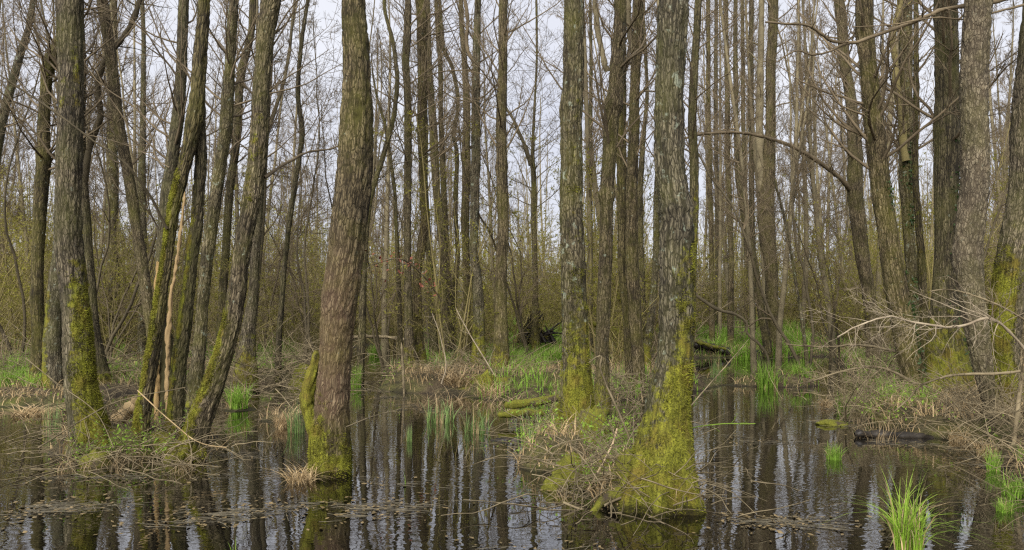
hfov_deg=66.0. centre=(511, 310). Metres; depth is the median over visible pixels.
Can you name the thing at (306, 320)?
understorey tree
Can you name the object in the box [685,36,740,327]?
bare tree
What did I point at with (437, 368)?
dead sedge clump
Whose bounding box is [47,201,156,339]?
thicket bush
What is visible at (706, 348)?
fallen log
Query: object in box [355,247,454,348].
thicket bush
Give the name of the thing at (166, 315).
thicket bush
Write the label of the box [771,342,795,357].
sedge tuft
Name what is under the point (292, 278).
understorey tree
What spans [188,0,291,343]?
bare tree
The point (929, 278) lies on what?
thicket bush
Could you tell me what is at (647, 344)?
bare tree
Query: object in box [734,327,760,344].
sedge tuft
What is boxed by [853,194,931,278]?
thicket bush
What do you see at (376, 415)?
fallen branch
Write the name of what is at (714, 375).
sedge tuft
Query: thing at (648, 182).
bare tree
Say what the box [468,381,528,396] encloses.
dead sedge clump
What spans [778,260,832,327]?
thicket bush
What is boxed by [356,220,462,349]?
thicket bush
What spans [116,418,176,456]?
bramble sprig
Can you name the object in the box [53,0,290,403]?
bare tree
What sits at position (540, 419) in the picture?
bramble sprig
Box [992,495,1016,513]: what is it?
sedge tuft
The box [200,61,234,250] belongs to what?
bare tree
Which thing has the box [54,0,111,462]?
bare tree
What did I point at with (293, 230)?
understorey tree
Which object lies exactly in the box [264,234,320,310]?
thicket bush
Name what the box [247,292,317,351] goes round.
thicket bush
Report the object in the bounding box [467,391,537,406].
dead sedge clump
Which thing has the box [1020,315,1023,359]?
thicket bush
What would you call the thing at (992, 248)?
thicket bush
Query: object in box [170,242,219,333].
thicket bush
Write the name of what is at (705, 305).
thicket bush
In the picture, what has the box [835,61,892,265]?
bare tree
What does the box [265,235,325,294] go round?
thicket bush
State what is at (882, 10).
bare tree
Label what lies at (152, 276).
thicket bush
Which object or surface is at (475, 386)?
dead sedge clump
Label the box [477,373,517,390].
dead sedge clump
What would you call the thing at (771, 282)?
bare tree
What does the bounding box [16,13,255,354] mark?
understorey tree
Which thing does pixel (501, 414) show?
fallen log
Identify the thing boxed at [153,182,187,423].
broken snag
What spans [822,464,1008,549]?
sedge tuft
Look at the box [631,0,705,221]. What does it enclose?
bare tree
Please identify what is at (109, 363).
brush heap
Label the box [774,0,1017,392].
bare tree
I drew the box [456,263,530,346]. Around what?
thicket bush
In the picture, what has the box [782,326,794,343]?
sedge tuft
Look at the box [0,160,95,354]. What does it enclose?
thicket bush
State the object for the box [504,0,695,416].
bare tree
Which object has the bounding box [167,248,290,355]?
thicket bush
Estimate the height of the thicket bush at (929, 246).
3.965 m
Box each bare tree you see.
[0,0,29,174]
[0,0,50,303]
[0,0,93,162]
[0,0,134,388]
[0,0,156,381]
[0,0,210,438]
[0,2,9,213]
[0,17,12,217]
[0,62,35,244]
[0,130,19,272]
[0,141,27,339]
[3,0,171,335]
[3,0,171,383]
[17,0,109,253]
[22,21,56,233]
[52,18,105,256]
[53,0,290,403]
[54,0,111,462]
[85,0,170,353]
[86,0,154,293]
[86,2,128,244]
[86,87,104,207]
[87,0,207,358]
[88,0,157,275]
[105,0,380,411]
[118,121,128,245]
[119,88,162,267]
[137,82,163,263]
[164,0,340,392]
[171,0,337,463]
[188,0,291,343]
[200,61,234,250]
[206,0,282,329]
[206,0,311,332]
[206,0,342,382]
[260,3,303,323]
[264,0,324,331]
[265,152,303,269]
[267,156,295,292]
[294,19,461,360]
[297,109,331,269]
[299,0,373,478]
[320,0,481,367]
[328,0,477,383]
[329,0,481,369]
[356,10,397,332]
[365,0,384,216]
[366,0,472,358]
[368,0,471,358]
[369,1,403,350]
[372,0,508,325]
[374,138,403,274]
[377,169,391,296]
[388,0,496,357]
[394,0,538,363]
[398,29,417,242]
[398,85,416,254]
[411,1,435,336]
[411,165,418,270]
[428,0,518,357]
[430,105,455,261]
[432,159,459,312]
[433,58,452,245]
[434,64,460,261]
[434,102,461,260]
[439,0,560,369]
[451,13,521,315]
[480,0,602,353]
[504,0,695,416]
[517,96,537,266]
[518,0,658,381]
[521,0,630,353]
[540,0,704,389]
[548,0,611,342]
[552,0,594,432]
[583,0,627,353]
[583,0,688,339]
[585,4,627,222]
[590,0,705,518]
[595,1,733,367]
[612,47,629,265]
[626,12,647,217]
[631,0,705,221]
[635,0,776,397]
[637,150,654,225]
[684,0,790,368]
[685,0,898,358]
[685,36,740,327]
[686,0,718,310]
[686,0,753,341]
[687,0,743,325]
[687,0,772,358]
[687,0,800,345]
[702,0,735,339]
[707,0,825,354]
[707,82,741,310]
[712,1,790,326]
[713,8,756,276]
[722,0,800,329]
[722,130,733,221]
[725,105,842,375]
[727,20,765,249]
[731,0,781,309]
[732,8,766,325]
[754,9,789,248]
[755,0,836,359]
[757,154,787,225]
[764,0,839,357]
[765,0,1023,405]
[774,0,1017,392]
[775,0,828,334]
[780,0,809,314]
[783,44,852,283]
[786,160,803,266]
[793,40,864,338]
[801,0,829,266]
[801,47,853,273]
[804,0,830,331]
[813,0,1003,346]
[825,39,853,322]
[830,150,846,259]
[831,96,869,246]
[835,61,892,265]
[837,0,1016,392]
[845,0,1015,363]
[856,0,933,339]
[858,14,932,333]
[862,121,875,249]
[919,71,934,263]
[922,101,933,245]
[952,0,995,433]
[986,0,1018,259]
[987,37,1018,252]
[988,3,1011,239]
[988,33,1009,229]
[989,41,1001,231]
[989,80,1011,211]
[995,89,1012,175]
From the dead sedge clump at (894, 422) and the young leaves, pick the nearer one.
the dead sedge clump at (894, 422)
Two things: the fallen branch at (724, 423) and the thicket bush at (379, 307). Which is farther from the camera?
the thicket bush at (379, 307)
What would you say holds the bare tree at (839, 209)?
on the ground at (412, 383)
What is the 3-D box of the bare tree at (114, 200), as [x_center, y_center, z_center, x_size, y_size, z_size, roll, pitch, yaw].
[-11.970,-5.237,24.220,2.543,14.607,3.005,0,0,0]
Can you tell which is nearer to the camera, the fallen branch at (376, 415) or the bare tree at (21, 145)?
the fallen branch at (376, 415)
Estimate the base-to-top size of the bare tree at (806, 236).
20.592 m
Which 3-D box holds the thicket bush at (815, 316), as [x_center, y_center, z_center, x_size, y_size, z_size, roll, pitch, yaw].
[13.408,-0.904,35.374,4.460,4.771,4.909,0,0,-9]
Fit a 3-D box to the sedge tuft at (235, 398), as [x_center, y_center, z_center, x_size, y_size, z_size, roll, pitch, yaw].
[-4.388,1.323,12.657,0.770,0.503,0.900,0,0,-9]
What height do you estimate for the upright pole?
1.197 m
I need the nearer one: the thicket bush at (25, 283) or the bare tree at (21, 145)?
the thicket bush at (25, 283)
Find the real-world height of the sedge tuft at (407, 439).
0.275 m
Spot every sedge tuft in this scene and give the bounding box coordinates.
[0,350,29,374]
[0,351,23,370]
[0,367,28,385]
[0,368,24,387]
[10,361,27,379]
[11,367,41,386]
[38,403,62,432]
[112,335,129,357]
[224,379,254,409]
[257,336,273,357]
[257,341,271,359]
[272,339,301,362]
[282,403,304,433]
[350,363,366,387]
[367,343,380,356]
[405,425,411,441]
[421,396,457,423]
[425,354,450,369]
[459,404,494,433]
[509,344,534,361]
[514,355,529,366]
[514,410,548,448]
[526,345,559,362]
[527,343,555,358]
[542,343,561,363]
[551,324,561,344]
[695,322,716,339]
[703,335,740,346]
[706,325,740,341]
[708,355,723,377]
[721,325,740,344]
[722,318,744,332]
[726,339,757,359]
[734,324,749,343]
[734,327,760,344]
[744,351,799,388]
[755,328,761,345]
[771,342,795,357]
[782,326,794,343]
[783,319,800,335]
[785,359,816,377]
[788,328,818,347]
[789,326,826,342]
[790,337,817,357]
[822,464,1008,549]
[823,440,849,460]
[835,393,852,410]
[867,486,896,531]
[978,447,1002,470]
[992,469,1023,498]
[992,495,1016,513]
[1010,438,1023,462]
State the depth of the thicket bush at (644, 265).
32.74 m
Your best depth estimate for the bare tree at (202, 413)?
8.31 m
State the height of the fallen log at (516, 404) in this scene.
0.244 m
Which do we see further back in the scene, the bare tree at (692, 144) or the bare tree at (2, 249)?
the bare tree at (2, 249)
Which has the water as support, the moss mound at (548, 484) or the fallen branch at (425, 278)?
the moss mound at (548, 484)
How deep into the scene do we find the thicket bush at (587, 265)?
32.17 m
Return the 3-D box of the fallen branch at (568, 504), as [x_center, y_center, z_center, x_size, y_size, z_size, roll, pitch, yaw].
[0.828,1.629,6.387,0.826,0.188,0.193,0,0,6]
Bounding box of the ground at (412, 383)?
[0,316,1023,549]
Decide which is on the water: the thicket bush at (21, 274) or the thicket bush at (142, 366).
the thicket bush at (142, 366)
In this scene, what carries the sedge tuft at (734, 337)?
on the ground at (412, 383)
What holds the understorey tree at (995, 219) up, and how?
on the ground at (412, 383)
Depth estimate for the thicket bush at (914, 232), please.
37.65 m
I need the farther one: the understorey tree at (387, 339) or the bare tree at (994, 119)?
the bare tree at (994, 119)
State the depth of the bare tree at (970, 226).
9.31 m
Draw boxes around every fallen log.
[110,396,136,423]
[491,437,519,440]
[498,407,555,417]
[504,393,558,408]
[694,340,730,354]
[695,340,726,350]
[854,429,933,438]
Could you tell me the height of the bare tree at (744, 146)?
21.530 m
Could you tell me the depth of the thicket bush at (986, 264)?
19.43 m
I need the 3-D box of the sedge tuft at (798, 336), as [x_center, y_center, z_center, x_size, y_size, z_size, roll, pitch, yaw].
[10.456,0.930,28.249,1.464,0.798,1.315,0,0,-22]
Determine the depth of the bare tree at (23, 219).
25.55 m
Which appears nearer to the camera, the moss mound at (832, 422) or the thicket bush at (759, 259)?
the moss mound at (832, 422)
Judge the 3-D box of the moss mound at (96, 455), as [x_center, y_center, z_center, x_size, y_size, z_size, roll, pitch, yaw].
[-4.302,1.587,8.159,0.357,0.325,0.277,0,0,0]
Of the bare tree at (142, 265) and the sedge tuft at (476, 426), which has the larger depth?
the bare tree at (142, 265)
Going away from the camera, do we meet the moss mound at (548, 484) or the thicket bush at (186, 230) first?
the moss mound at (548, 484)
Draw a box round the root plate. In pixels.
[517,308,561,344]
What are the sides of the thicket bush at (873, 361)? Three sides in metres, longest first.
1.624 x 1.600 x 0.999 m
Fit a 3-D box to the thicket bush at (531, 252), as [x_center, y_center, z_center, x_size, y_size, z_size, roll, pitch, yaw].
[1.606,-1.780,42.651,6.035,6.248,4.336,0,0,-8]
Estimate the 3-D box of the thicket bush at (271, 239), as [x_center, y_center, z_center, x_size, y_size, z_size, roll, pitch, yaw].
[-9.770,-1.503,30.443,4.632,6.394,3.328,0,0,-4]
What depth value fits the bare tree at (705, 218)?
40.55 m
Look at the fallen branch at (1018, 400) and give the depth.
8.18 m
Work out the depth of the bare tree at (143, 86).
20.94 m
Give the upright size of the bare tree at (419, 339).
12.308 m
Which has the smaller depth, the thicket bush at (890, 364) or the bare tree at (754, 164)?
the thicket bush at (890, 364)
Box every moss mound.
[78,448,112,466]
[163,453,174,462]
[288,363,308,387]
[477,369,496,390]
[541,473,569,491]
[552,451,592,484]
[573,405,611,446]
[596,454,614,477]
[611,448,632,482]
[815,419,847,426]
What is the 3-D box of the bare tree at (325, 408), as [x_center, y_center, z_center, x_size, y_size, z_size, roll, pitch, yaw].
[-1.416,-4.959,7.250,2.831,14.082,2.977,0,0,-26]
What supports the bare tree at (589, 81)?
on the ground at (412, 383)
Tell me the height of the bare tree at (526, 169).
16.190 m
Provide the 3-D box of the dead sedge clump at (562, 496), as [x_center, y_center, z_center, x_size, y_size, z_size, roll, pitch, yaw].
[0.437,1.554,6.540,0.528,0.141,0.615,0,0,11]
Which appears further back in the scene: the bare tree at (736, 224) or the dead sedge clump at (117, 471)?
the bare tree at (736, 224)
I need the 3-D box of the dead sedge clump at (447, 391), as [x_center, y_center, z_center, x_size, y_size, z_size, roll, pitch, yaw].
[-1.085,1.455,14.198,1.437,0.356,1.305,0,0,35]
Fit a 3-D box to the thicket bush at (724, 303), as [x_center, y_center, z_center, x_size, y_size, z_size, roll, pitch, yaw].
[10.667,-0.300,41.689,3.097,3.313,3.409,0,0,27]
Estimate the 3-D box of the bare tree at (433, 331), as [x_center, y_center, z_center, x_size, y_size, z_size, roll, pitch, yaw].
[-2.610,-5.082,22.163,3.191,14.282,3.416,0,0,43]
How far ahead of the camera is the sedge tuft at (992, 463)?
7.87 m
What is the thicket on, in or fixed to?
on the ground at (412, 383)
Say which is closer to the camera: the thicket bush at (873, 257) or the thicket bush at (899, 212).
the thicket bush at (873, 257)
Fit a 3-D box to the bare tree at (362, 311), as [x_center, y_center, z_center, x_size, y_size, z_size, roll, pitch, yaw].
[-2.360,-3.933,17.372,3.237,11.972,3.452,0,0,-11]
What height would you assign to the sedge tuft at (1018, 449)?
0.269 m
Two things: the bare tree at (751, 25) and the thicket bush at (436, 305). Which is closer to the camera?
the thicket bush at (436, 305)
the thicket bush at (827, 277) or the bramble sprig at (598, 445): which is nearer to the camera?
the bramble sprig at (598, 445)
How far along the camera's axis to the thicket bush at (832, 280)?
39.26 m
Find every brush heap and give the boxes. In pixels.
[0,287,295,393]
[0,376,282,492]
[133,307,417,411]
[352,317,592,387]
[441,367,810,543]
[557,341,710,410]
[767,332,1022,426]
[854,327,1023,458]
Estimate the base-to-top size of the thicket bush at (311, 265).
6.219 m
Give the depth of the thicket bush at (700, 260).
31.03 m
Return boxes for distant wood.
[2,72,993,315]
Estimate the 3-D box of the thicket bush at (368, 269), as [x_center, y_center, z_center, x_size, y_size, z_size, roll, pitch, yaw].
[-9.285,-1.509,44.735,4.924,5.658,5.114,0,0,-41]
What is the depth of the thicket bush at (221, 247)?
38.67 m
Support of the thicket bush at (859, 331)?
on the ground at (412, 383)
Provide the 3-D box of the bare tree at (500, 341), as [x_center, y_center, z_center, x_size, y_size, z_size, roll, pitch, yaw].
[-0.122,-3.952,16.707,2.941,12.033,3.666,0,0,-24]
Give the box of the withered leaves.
[362,250,436,295]
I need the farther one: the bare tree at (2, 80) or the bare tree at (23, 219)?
the bare tree at (2, 80)
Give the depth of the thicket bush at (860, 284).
28.82 m
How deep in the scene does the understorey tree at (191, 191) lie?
24.79 m
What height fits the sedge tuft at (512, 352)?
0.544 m
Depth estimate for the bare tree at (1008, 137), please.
51.16 m
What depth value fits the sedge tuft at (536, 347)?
19.99 m
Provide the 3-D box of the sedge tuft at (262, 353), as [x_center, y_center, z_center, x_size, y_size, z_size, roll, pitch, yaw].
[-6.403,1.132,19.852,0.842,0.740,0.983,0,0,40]
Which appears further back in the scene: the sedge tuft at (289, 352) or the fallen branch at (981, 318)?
the sedge tuft at (289, 352)
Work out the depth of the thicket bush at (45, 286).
25.32 m
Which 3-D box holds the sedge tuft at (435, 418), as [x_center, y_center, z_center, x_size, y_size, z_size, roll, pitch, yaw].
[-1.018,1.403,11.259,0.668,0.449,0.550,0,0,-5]
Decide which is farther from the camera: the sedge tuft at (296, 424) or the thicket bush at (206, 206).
the thicket bush at (206, 206)
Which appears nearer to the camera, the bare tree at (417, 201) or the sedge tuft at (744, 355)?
the sedge tuft at (744, 355)
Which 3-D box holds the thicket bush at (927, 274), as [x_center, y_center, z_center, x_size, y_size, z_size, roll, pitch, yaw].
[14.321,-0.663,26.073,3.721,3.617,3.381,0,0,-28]
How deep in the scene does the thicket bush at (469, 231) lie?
49.41 m
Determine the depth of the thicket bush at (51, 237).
27.84 m
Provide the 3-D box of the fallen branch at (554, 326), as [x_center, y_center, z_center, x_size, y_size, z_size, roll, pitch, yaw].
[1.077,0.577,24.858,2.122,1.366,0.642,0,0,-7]
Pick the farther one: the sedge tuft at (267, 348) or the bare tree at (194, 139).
the sedge tuft at (267, 348)
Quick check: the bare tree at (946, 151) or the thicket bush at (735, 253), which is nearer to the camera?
the bare tree at (946, 151)
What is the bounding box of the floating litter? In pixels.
[0,388,1004,549]
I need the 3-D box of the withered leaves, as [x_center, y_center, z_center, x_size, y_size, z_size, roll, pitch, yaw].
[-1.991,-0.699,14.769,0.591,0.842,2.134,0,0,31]
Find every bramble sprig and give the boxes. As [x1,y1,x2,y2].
[43,384,119,421]
[45,429,134,466]
[63,428,116,454]
[72,421,142,460]
[93,401,181,459]
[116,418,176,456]
[151,391,215,426]
[486,399,566,453]
[502,386,540,409]
[519,404,555,430]
[523,395,555,422]
[562,452,610,490]
[565,441,624,482]
[569,405,629,434]
[569,419,626,452]
[582,422,622,468]
[591,409,632,454]
[597,403,634,445]
[604,410,638,449]
[851,388,889,416]
[852,388,907,424]
[904,381,939,402]
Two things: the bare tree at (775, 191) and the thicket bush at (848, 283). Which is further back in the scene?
the bare tree at (775, 191)
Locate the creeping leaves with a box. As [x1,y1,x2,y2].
[3,346,1019,462]
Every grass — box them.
[0,326,939,439]
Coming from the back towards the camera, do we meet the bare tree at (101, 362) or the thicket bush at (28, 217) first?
the thicket bush at (28, 217)
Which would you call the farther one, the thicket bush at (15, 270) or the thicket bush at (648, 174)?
the thicket bush at (15, 270)
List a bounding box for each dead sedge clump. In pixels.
[0,401,65,418]
[50,452,100,472]
[54,447,84,464]
[81,447,129,468]
[101,452,143,473]
[109,448,149,465]
[110,449,168,461]
[162,452,197,473]
[166,457,193,473]
[256,403,300,427]
[256,458,334,484]
[394,391,472,407]
[412,392,477,409]
[425,365,483,386]
[426,362,467,375]
[430,380,471,398]
[431,394,491,405]
[457,390,535,408]
[463,375,508,390]
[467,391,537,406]
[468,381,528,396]
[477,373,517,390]
[546,488,585,503]
[806,396,841,406]
[845,425,884,438]
[860,424,901,444]
[863,407,892,428]
[873,410,913,431]
[935,421,983,442]
[942,431,1011,458]
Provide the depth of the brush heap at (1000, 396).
9.02 m
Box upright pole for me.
[400,342,404,392]
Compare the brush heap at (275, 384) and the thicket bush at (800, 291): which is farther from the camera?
the thicket bush at (800, 291)
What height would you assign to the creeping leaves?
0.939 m
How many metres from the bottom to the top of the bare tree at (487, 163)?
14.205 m
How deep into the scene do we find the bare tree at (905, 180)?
15.91 m
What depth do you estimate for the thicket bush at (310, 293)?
25.89 m
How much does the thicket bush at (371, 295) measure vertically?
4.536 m
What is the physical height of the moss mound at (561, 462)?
0.442 m
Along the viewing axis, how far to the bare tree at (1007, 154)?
58.22 m
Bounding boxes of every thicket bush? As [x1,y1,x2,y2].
[0,159,54,331]
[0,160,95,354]
[0,173,52,334]
[0,179,91,257]
[0,187,129,325]
[0,202,50,342]
[0,209,53,339]
[0,213,21,327]
[0,213,103,347]
[0,241,120,335]
[0,251,45,353]
[0,290,21,344]
[0,332,30,374]
[2,180,131,309]
[3,270,25,329]
[4,276,103,352]
[12,202,196,359]
[17,242,137,352]
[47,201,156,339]
[94,213,203,358]
[94,220,202,343]
[94,243,169,349]
[95,176,295,348]
[97,277,137,347]
[105,233,228,346]
[111,328,216,388]
[120,226,212,314]
[121,224,267,341]
[121,284,211,343]
[122,244,219,332]
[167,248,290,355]
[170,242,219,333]
[174,276,287,351]
[177,259,228,332]
[183,153,302,324]
[190,286,285,350]
[196,266,295,360]
[200,185,314,342]
[204,220,233,289]
[204,338,289,392]
[211,285,291,348]
[213,253,319,352]
[214,257,304,341]
[221,199,290,327]
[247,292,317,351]
[261,237,326,355]
[261,316,358,372]
[262,223,282,300]
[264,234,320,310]
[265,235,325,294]
[270,197,331,328]
[270,276,377,350]
[273,217,380,346]
[283,214,328,316]
[293,267,321,337]
[301,254,372,320]
[302,215,413,342]
[302,264,400,332]
[313,239,393,312]
[353,279,412,344]
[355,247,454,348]
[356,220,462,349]
[366,277,403,333]
[367,232,462,331]
[373,110,559,365]
[378,240,415,305]
[411,247,508,338]
[422,262,489,327]
[426,265,516,358]
[438,231,526,313]
[448,198,508,298]
[449,248,560,349]
[452,239,526,329]
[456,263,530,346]
[472,283,549,321]
[479,247,560,316]
[482,204,560,328]
[486,281,561,350]
[490,226,584,318]
[507,252,560,330]
[510,263,561,340]
[510,283,561,329]
[514,224,650,345]
[522,218,659,327]
[523,128,709,362]
[538,200,617,335]
[538,235,598,320]
[545,155,701,345]
[545,230,658,357]
[557,236,648,344]
[558,224,708,353]
[585,215,616,268]
[586,259,658,367]
[593,250,651,327]
[597,288,707,334]
[613,243,750,361]
[619,232,739,326]
[645,234,704,327]
[695,261,744,330]
[695,272,739,332]
[696,197,748,309]
[697,218,758,300]
[697,278,738,323]
[708,231,790,314]
[722,251,799,331]
[722,275,757,327]
[724,229,785,314]
[727,174,850,325]
[739,230,839,305]
[743,214,814,321]
[777,238,857,339]
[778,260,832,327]
[779,249,856,327]
[779,283,819,333]
[788,197,931,354]
[788,240,860,330]
[797,228,876,336]
[803,357,915,423]
[806,269,883,339]
[823,241,931,348]
[823,288,889,347]
[828,215,904,334]
[833,226,903,331]
[836,330,896,379]
[837,253,930,330]
[845,261,928,338]
[847,189,932,276]
[847,233,933,324]
[849,201,933,284]
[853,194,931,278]
[853,332,924,381]
[866,193,931,268]
[871,230,929,272]
[879,125,1009,310]
[887,238,989,333]
[894,195,931,253]
[916,212,1023,314]
[919,295,1023,365]
[929,186,1006,265]
[984,177,1005,304]
[984,210,999,280]
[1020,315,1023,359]
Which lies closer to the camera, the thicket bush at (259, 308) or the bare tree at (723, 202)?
the thicket bush at (259, 308)
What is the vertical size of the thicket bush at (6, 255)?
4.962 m
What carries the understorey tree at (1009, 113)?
on the ground at (412, 383)
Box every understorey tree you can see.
[0,0,98,363]
[0,138,34,311]
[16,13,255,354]
[25,120,247,361]
[89,182,217,313]
[91,156,228,355]
[147,69,269,333]
[226,69,374,347]
[226,149,335,337]
[237,152,333,348]
[244,12,398,364]
[282,72,424,371]
[341,95,453,352]
[372,76,484,356]
[387,191,487,346]
[427,54,560,353]
[641,0,881,370]
[752,132,871,367]
[774,54,930,362]
[969,1,1018,358]
[984,59,1023,353]
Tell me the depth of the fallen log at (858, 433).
9.86 m
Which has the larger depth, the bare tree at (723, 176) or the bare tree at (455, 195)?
the bare tree at (723, 176)
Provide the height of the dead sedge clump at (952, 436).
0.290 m
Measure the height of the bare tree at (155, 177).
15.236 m
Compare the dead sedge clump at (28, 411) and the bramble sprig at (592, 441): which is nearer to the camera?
the bramble sprig at (592, 441)
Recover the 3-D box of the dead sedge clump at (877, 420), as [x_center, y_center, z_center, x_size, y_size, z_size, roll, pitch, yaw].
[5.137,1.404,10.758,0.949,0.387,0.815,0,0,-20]
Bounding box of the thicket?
[2,192,997,332]
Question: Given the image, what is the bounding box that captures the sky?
[0,0,1022,308]
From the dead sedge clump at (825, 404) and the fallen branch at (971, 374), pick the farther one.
the dead sedge clump at (825, 404)
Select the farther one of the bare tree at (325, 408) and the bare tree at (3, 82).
the bare tree at (3, 82)
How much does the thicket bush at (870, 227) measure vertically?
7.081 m
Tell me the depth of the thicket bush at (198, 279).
30.06 m
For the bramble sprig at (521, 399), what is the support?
on the ground at (412, 383)
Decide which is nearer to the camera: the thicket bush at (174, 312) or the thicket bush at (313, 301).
the thicket bush at (174, 312)
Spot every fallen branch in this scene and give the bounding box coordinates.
[25,358,119,458]
[38,381,194,447]
[137,390,229,447]
[345,403,415,427]
[353,323,403,344]
[361,228,441,300]
[425,313,446,383]
[455,303,495,376]
[514,322,561,346]
[563,501,582,508]
[586,355,630,441]
[587,426,617,489]
[604,496,620,506]
[691,339,748,404]
[691,413,754,430]
[696,294,780,372]
[775,317,922,383]
[777,347,914,407]
[800,275,1023,373]
[895,367,1020,410]
[926,283,1023,320]
[984,358,1023,447]
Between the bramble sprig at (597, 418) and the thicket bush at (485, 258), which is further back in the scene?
the thicket bush at (485, 258)
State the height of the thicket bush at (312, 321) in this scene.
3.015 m
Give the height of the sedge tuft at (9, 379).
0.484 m
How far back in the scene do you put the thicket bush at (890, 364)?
14.41 m
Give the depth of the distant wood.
82.08 m
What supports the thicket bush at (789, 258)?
on the ground at (412, 383)
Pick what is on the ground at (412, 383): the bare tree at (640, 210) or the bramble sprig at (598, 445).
the bare tree at (640, 210)
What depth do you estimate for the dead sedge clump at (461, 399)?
13.24 m
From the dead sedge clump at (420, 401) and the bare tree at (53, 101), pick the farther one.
the bare tree at (53, 101)
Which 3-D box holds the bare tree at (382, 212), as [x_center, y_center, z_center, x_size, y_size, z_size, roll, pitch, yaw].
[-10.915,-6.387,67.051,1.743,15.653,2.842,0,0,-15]
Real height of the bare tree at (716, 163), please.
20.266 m
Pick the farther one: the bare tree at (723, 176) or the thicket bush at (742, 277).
the bare tree at (723, 176)
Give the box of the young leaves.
[49,199,989,323]
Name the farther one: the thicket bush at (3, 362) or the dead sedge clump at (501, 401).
the thicket bush at (3, 362)
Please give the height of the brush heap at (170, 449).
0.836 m
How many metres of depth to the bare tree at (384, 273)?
31.45 m
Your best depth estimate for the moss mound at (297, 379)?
16.28 m
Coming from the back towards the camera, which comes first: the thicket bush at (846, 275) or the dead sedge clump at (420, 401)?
the thicket bush at (846, 275)
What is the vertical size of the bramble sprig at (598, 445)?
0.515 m
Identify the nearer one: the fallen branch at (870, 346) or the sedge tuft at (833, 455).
the sedge tuft at (833, 455)
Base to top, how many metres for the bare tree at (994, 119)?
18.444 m
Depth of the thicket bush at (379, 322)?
35.66 m
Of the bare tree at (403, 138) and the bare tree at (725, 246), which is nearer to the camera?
the bare tree at (725, 246)
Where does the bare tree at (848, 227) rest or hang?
on the ground at (412, 383)
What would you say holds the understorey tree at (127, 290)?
on the ground at (412, 383)
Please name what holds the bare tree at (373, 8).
on the ground at (412, 383)
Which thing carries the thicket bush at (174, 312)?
on the ground at (412, 383)
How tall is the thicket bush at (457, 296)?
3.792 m
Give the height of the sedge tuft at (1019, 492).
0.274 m
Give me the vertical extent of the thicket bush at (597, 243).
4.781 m
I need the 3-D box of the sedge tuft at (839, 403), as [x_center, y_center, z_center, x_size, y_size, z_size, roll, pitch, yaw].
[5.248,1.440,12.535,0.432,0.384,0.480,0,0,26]
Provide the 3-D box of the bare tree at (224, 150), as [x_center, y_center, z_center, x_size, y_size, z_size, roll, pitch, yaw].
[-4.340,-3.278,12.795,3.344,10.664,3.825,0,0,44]
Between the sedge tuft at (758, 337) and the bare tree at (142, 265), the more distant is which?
the sedge tuft at (758, 337)
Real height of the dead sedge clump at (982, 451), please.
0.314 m
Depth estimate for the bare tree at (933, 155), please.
66.63 m
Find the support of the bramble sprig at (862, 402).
on the ground at (412, 383)
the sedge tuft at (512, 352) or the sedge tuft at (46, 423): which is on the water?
the sedge tuft at (46, 423)
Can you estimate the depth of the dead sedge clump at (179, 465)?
7.78 m
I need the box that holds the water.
[0,344,1023,549]
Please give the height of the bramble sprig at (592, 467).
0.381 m
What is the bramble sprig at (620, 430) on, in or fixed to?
on the water
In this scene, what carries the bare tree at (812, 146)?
on the ground at (412, 383)
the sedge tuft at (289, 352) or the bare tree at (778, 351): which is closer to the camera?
the sedge tuft at (289, 352)
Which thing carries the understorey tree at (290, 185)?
on the ground at (412, 383)
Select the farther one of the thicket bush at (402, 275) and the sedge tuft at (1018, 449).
the thicket bush at (402, 275)
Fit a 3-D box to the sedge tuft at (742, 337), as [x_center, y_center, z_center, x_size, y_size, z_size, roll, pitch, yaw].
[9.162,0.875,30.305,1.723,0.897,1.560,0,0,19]
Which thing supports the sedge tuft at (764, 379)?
in the water
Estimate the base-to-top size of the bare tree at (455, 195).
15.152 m
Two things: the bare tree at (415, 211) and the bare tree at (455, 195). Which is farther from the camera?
the bare tree at (415, 211)
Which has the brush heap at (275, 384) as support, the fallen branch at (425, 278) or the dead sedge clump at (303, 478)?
the fallen branch at (425, 278)
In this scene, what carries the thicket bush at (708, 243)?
on the ground at (412, 383)
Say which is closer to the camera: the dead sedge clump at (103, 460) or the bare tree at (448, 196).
the dead sedge clump at (103, 460)
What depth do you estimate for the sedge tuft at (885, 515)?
5.34 m
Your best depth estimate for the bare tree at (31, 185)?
43.04 m
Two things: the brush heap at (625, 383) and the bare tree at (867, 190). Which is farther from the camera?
the bare tree at (867, 190)
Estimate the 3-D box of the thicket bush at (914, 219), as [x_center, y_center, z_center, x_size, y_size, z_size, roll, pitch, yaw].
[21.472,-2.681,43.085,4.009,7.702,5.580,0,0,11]
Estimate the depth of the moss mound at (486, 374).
14.90 m
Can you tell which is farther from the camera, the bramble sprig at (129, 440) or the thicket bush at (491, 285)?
the thicket bush at (491, 285)
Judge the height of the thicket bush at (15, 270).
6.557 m
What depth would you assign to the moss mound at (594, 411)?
9.06 m
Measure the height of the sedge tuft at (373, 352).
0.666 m
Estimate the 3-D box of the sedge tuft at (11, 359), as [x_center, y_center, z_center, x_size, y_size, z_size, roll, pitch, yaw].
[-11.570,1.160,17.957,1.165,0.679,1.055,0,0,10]
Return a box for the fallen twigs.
[0,320,1023,534]
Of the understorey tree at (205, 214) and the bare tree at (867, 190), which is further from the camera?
the bare tree at (867, 190)

